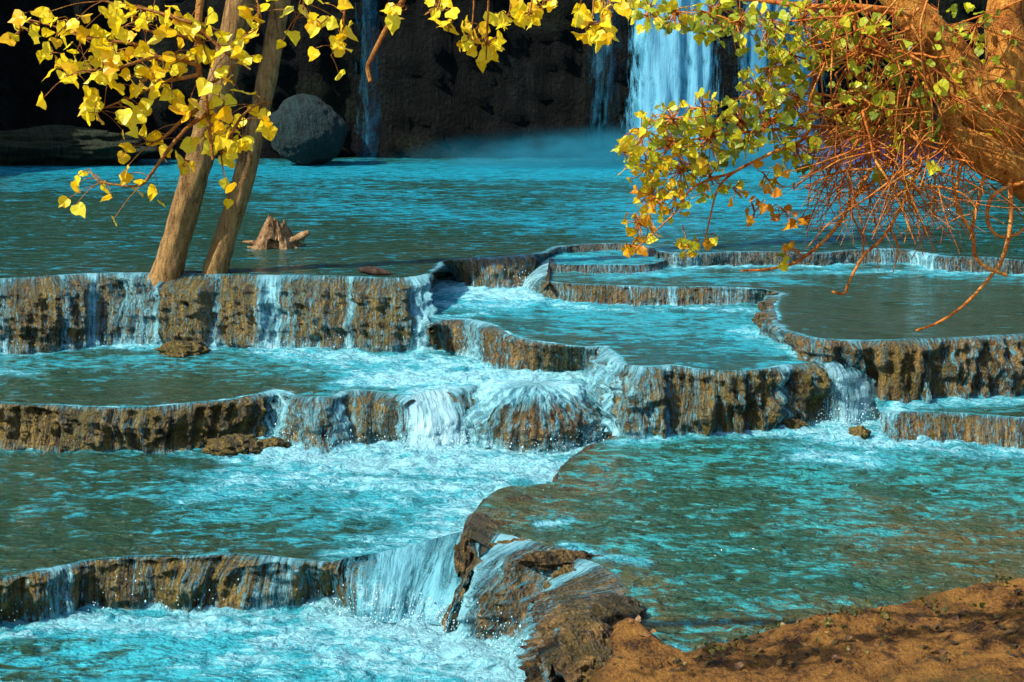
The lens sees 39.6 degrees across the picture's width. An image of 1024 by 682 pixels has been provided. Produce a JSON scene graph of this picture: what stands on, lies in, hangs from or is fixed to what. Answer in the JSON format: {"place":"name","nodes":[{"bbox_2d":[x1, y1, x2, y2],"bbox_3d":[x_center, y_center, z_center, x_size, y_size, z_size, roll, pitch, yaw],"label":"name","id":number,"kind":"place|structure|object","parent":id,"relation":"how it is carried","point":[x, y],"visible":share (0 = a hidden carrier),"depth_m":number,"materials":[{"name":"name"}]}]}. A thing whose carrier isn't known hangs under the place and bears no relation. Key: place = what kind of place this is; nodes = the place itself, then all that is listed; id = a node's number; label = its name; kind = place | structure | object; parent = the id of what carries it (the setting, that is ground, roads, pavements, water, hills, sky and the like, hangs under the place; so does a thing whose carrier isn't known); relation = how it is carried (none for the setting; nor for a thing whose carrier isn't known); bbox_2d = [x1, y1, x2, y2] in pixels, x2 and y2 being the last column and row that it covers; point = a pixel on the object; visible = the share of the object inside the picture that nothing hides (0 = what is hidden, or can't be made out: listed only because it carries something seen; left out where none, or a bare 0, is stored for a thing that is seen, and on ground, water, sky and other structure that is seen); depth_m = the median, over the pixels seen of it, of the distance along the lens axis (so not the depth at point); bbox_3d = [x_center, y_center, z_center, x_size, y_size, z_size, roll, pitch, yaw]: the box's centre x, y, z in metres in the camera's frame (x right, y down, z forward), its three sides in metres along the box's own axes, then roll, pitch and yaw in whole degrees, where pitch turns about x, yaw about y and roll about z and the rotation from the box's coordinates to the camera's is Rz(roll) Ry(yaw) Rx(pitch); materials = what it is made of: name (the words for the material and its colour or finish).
{"place":"outdoors","nodes":[
{"label":"outdoors","id":0,"kind":"place"},
{"bbox_2d":[0,594,564,681],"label":"bottom pool","id":1,"kind":"structure","parent":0,"point":[311,642],"depth_m":10.78,"materials":[{"name":"liquid"}]},
{"bbox_2d":[0,554,343,625],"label":"travertine ledge","id":2,"kind":"object","parent":1,"relation":"on","point":[240,583],"visible":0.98,"depth_m":11.56,"materials":[{"name":"stone"}]},
{"bbox_2d":[325,531,467,640],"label":"cascade","id":3,"kind":"object","parent":1,"relation":"on","point":[390,586],"visible":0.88,"depth_m":11.48,"materials":[{"name":"liquid"}]},
{"bbox_2d":[453,533,476,578],"bbox_3d":[-0.364,1.758,11.570,0.225,0.394,0.247,0,12,0],"label":"rock","id":4,"kind":"object","parent":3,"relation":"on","point":[463,555],"visible":0.66,"depth_m":11.48,"materials":[{"name":"brown stone"}]},
{"bbox_2d":[421,533,623,681],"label":"travertine slope","id":5,"kind":"structure","parent":1,"relation":"in","point":[500,590],"depth_m":10.95,"materials":[{"name":"stone"}]},
{"bbox_2d":[517,549,604,570],"bbox_3d":[0.395,1.723,11.204,0.712,0.168,0.224,0,12,0],"label":"rock","id":6,"kind":"object","parent":5,"relation":"on","point":[549,560],"visible":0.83,"depth_m":11.14,"materials":[{"name":"stone"}]},
{"bbox_2d":[543,564,602,588],"bbox_3d":[0.532,1.909,11.033,0.592,0.390,0.320,0,12,0],"label":"rock","id":7,"kind":"object","parent":5,"relation":"on","point":[567,569],"visible":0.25,"depth_m":10.96,"materials":[{"name":"stone"}]},
{"bbox_2d":[591,593,645,625],"bbox_3d":[0.755,1.924,10.078,0.392,0.211,0.559,0,12,0],"label":"rock","id":8,"kind":"object","parent":5,"relation":"on","point":[613,609],"visible":0.69,"depth_m":10.01,"materials":[{"name":"stone"}]},
{"bbox_2d":[0,343,586,407],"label":"pool","id":9,"kind":"structure","parent":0,"point":[128,375],"depth_m":16.27,"materials":[{"name":"liquid"}]},
{"bbox_2d":[154,340,210,356],"bbox_3d":[-4.028,0.123,17.414,0.665,0.271,0.493,-6,13,-26],"label":"rock","id":10,"kind":"object","parent":9,"relation":"on","point":[177,348],"visible":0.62,"depth_m":17.29,"materials":[{"name":"stone"}]},
{"bbox_2d":[0,272,438,354],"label":"travertine ledge","id":11,"kind":"object","parent":9,"relation":"on","point":[47,314],"visible":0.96,"depth_m":17.89,"materials":[{"name":"stone"}]},
{"bbox_2d":[403,283,436,348],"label":"cascade","id":12,"kind":"object","parent":9,"relation":"on","point":[425,324],"visible":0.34,"depth_m":17.58,"materials":[{"name":"liquid"}]},
{"bbox_2d":[426,319,502,367],"bbox_3d":[-0.413,0.105,17.412,1.438,0.677,0.953,10,16,39],"label":"travertine ledge","id":13,"kind":"object","parent":9,"relation":"on","point":[477,340],"visible":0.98,"depth_m":17.30,"materials":[{"name":"stone"}]},
{"bbox_2d":[494,331,601,373],"bbox_3d":[0.426,0.299,16.508,1.462,0.672,0.508,6,13,27],"label":"travertine ledge","id":14,"kind":"object","parent":9,"relation":"on","point":[518,353],"visible":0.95,"depth_m":16.37,"materials":[{"name":"stone"}]},
{"bbox_2d":[0,433,601,579],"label":"pool","id":15,"kind":"structure","parent":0,"point":[297,502],"depth_m":13.16,"materials":[{"name":"liquid"}]},
{"bbox_2d":[0,390,280,453],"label":"travertine ledge","id":16,"kind":"object","parent":15,"relation":"on","point":[163,429],"visible":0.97,"depth_m":14.81,"materials":[{"name":"stone"}]},
{"bbox_2d":[202,433,267,456],"bbox_3d":[-2.855,1.110,14.720,0.692,0.311,0.507,0,12,0],"label":"rock","id":17,"kind":"object","parent":15,"relation":"on","point":[232,445],"visible":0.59,"depth_m":14.58,"materials":[{"name":"stone"}]},
{"bbox_2d":[259,436,291,447],"bbox_3d":[-2.478,1.097,14.848,0.372,0.187,0.279,0,12,0],"label":"rock","id":18,"kind":"object","parent":15,"relation":"on","point":[272,441],"visible":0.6,"depth_m":14.79,"materials":[{"name":"stone"}]},
{"bbox_2d":[267,389,415,455],"bbox_3d":[-1.882,0.972,15.177,1.711,0.725,1.417,-5,13,-23],"label":"travertine ledge","id":19,"kind":"object","parent":15,"relation":"on","point":[326,424],"visible":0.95,"depth_m":15.02,"materials":[{"name":"stone"}]},
{"bbox_2d":[398,388,472,453],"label":"cascade","id":20,"kind":"object","parent":15,"relation":"on","point":[433,419],"visible":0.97,"depth_m":14.93,"materials":[{"name":"liquid"}]},
{"bbox_2d":[447,378,609,456],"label":"travertine dome","id":21,"kind":"structure","parent":15,"relation":"on","point":[525,416],"depth_m":14.93,"materials":[{"name":"stone"}]},
{"bbox_2d":[458,436,615,575],"bbox_3d":[0.368,1.715,13.160,1.135,0.941,3.513,3,12,12],"label":"rock shelf","id":22,"kind":"object","parent":15,"relation":"on","point":[479,527],"visible":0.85,"depth_m":11.96,"materials":[{"name":"brown stone"}]},
{"bbox_2d":[490,538,524,547],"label":"rock","id":23,"kind":"object","parent":22,"relation":"on","point":[508,541],"visible":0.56,"depth_m":11.54,"materials":[{"name":"stone"}]},
{"bbox_2d":[0,0,987,159],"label":"cliff","id":24,"kind":"structure","parent":0,"point":[551,86],"depth_m":36.65,"materials":[{"name":"black stone"}]},
{"bbox_2d":[0,243,1022,574],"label":"riverbed","id":25,"kind":"structure","parent":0,"point":[352,559],"depth_m":21.99,"materials":[{"name":"brown stone"}]},
{"bbox_2d":[0,157,1023,278],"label":"pool","id":26,"kind":"structure","parent":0,"point":[402,217],"depth_m":24.87,"materials":[{"name":"liquid"}]},
{"bbox_2d":[0,125,174,165],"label":"mossy bank","id":27,"kind":"structure","parent":26,"relation":"on","point":[54,145],"depth_m":34.59,"materials":[{"name":"black stone"}]},
{"bbox_2d":[147,0,255,290],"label":"cottonwood tree","id":28,"kind":"object","parent":26,"relation":"on","point":[172,253],"visible":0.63,"depth_m":18.30,"materials":[{"name":"brown plant"}]},
{"bbox_2d":[202,0,290,274],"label":"cottonwood tree","id":29,"kind":"object","parent":26,"relation":"on","point":[219,255],"visible":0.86,"depth_m":18.40,"materials":[{"name":"brown plant"}]},
{"bbox_2d":[242,214,309,249],"bbox_3d":[-3.496,-1.617,21.205,1.013,0.598,0.910,0,12,0],"label":"stump","id":30,"kind":"object","parent":26,"relation":"on","point":[273,233],"visible":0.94,"depth_m":21.00,"materials":[{"name":"brown wood"}]},
{"bbox_2d":[269,93,347,164],"bbox_3d":[-5.018,-5.178,34.999,1.989,1.811,1.469,0,12,0],"label":"mossy boulder","id":31,"kind":"object","parent":26,"relation":"on","point":[312,130],"visible":0.94,"depth_m":34.48,"materials":[{"name":"grey stone"}]},
{"bbox_2d":[0,0,639,225],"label":"yellow cottonwood","id":32,"kind":"object","parent":26,"relation":"in","point":[108,57],"visible":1,"depth_m":6.85,"materials":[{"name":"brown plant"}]},
{"bbox_2d":[358,266,392,274],"bbox_3d":[-1.819,-0.930,18.669,0.577,0.106,0.150,9,15,38],"label":"driftwood","id":33,"kind":"object","parent":26,"relation":"on","point":[373,270],"visible":1,"depth_m":18.59,"materials":[{"name":"brown wood"}]},
{"bbox_2d":[548,243,660,257],"bbox_3d":[1.388,-1.236,21.264,1.957,0.410,1.312,0,12,0],"label":"travertine ledge","id":34,"kind":"object","parent":26,"relation":"on","point":[652,251],"visible":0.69,"depth_m":21.29,"materials":[{"name":"stone"}]},
{"bbox_2d":[621,0,721,164],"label":"waterfall","id":35,"kind":"structure","parent":26,"relation":"on","point":[665,67],"depth_m":34.71,"materials":[{"name":"liquid"}]},
{"bbox_2d":[726,0,822,163],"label":"waterfall","id":36,"kind":"structure","parent":26,"relation":"on","point":[753,58],"depth_m":35.08,"materials":[{"name":"liquid"}]},
{"bbox_2d":[551,244,660,264],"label":"channel pool","id":37,"kind":"structure","parent":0,"point":[612,257],"depth_m":20.62,"materials":[{"name":"liquid"}]},
{"bbox_2d":[430,277,835,370],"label":"central pool","id":38,"kind":"structure","parent":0,"point":[716,337],"depth_m":17.22,"materials":[{"name":"liquid"}]},
{"bbox_2d":[430,250,554,289],"bbox_3d":[-0.394,-0.878,20.286,3.072,0.692,1.378,-10,16,-40],"label":"travertine ledge","id":39,"kind":"object","parent":38,"relation":"on","point":[490,272],"visible":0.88,"depth_m":19.99,"materials":[{"name":"stone"}]},
{"bbox_2d":[504,258,550,292],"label":"cascade","id":40,"kind":"object","parent":39,"relation":"on","point":[530,282],"visible":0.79,"depth_m":19.60,"materials":[{"name":"liquid"}]},
{"bbox_2d":[537,275,779,305],"bbox_3d":[1.749,-0.520,19.007,3.811,0.521,1.459,6,14,28],"label":"travertine ledge","id":41,"kind":"object","parent":38,"relation":"on","point":[609,294],"visible":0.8,"depth_m":18.66,"materials":[{"name":"stone"}]},
{"bbox_2d":[476,418,1023,651],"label":"foreground pool","id":42,"kind":"structure","parent":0,"point":[696,539],"depth_m":12.06,"materials":[{"name":"liquid"}]},
{"bbox_2d":[583,346,832,439],"bbox_3d":[1.976,0.739,15.006,2.637,0.911,1.632,4,13,19],"label":"travertine ledge","id":43,"kind":"object","parent":42,"relation":"on","point":[636,402],"visible":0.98,"depth_m":14.84,"materials":[{"name":"stone"}]},
{"bbox_2d":[782,418,807,428],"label":"rock","id":44,"kind":"object","parent":42,"relation":"on","point":[790,423],"visible":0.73,"depth_m":14.91,"materials":[{"name":"stone"}]},
{"bbox_2d":[848,425,871,439],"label":"rock","id":45,"kind":"object","parent":42,"relation":"on","point":[863,432],"visible":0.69,"depth_m":14.55,"materials":[{"name":"stone"}]},
{"bbox_2d":[751,293,1023,418],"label":"travertine ledge","id":46,"kind":"object","parent":42,"relation":"on","point":[927,370],"visible":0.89,"depth_m":15.39,"materials":[{"name":"stone"}]},
{"bbox_2d":[816,362,887,427],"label":"cascade","id":47,"kind":"object","parent":46,"relation":"on","point":[851,398],"visible":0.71,"depth_m":15.17,"materials":[{"name":"liquid"}]},
{"bbox_2d":[876,409,1023,450],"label":"travertine ledge","id":48,"kind":"object","parent":42,"relation":"on","point":[1006,432],"visible":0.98,"depth_m":14.51,"materials":[{"name":"stone"}]},
{"bbox_2d":[550,255,1023,340],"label":"pool","id":49,"kind":"structure","parent":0,"point":[901,302],"depth_m":18.20,"materials":[{"name":"liquid"}]},
{"bbox_2d":[547,257,669,286],"bbox_3d":[1.403,-0.938,20.275,1.836,0.415,0.937,0,12,0],"label":"travertine ledge","id":50,"kind":"object","parent":49,"relation":"on","point":[618,268],"visible":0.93,"depth_m":19.95,"materials":[{"name":"stone"}]},
{"bbox_2d":[657,248,1023,287],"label":"travertine ledge","id":51,"kind":"object","parent":49,"relation":"on","point":[930,261],"visible":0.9,"depth_m":20.51,"materials":[{"name":"stone"}]},
{"bbox_2d":[589,578,1023,681],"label":"ground","id":52,"kind":"structure","parent":0,"point":[984,643],"depth_m":9.19,"materials":[{"name":"orange soil"}]},
{"bbox_2d":[553,612,612,681],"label":"rock","id":53,"kind":"object","parent":52,"relation":"on","point":[584,652],"visible":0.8,"depth_m":9.44,"materials":[{"name":"brown stone"}]},
{"bbox_2d":[609,580,1022,670],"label":"pebbles","id":54,"kind":"object","parent":52,"relation":"on","point":[923,647],"visible":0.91,"depth_m":9.24,"materials":[{"name":"stone"}]},
{"bbox_2d":[612,0,1023,331],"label":"leaning tree","id":55,"kind":"object","parent":52,"relation":"on","point":[978,128],"visible":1,"depth_m":7.78,"materials":[{"name":"yellow plant"}]},
{"bbox_2d":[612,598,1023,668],"bbox_3d":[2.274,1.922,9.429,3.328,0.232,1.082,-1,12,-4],"label":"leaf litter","id":56,"kind":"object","parent":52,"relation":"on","point":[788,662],"visible":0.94,"depth_m":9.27,"materials":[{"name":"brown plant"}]},
{"bbox_2d":[683,574,1021,665],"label":"ground plants","id":57,"kind":"object","parent":52,"relation":"on","point":[883,614],"visible":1,"depth_m":9.68,"materials":[{"name":"brown plant"}]},
{"bbox_2d":[874,393,1023,417],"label":"side pool","id":58,"kind":"structure","parent":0,"point":[996,405],"depth_m":15.04,"materials":[{"name":"liquid"}]}
]}

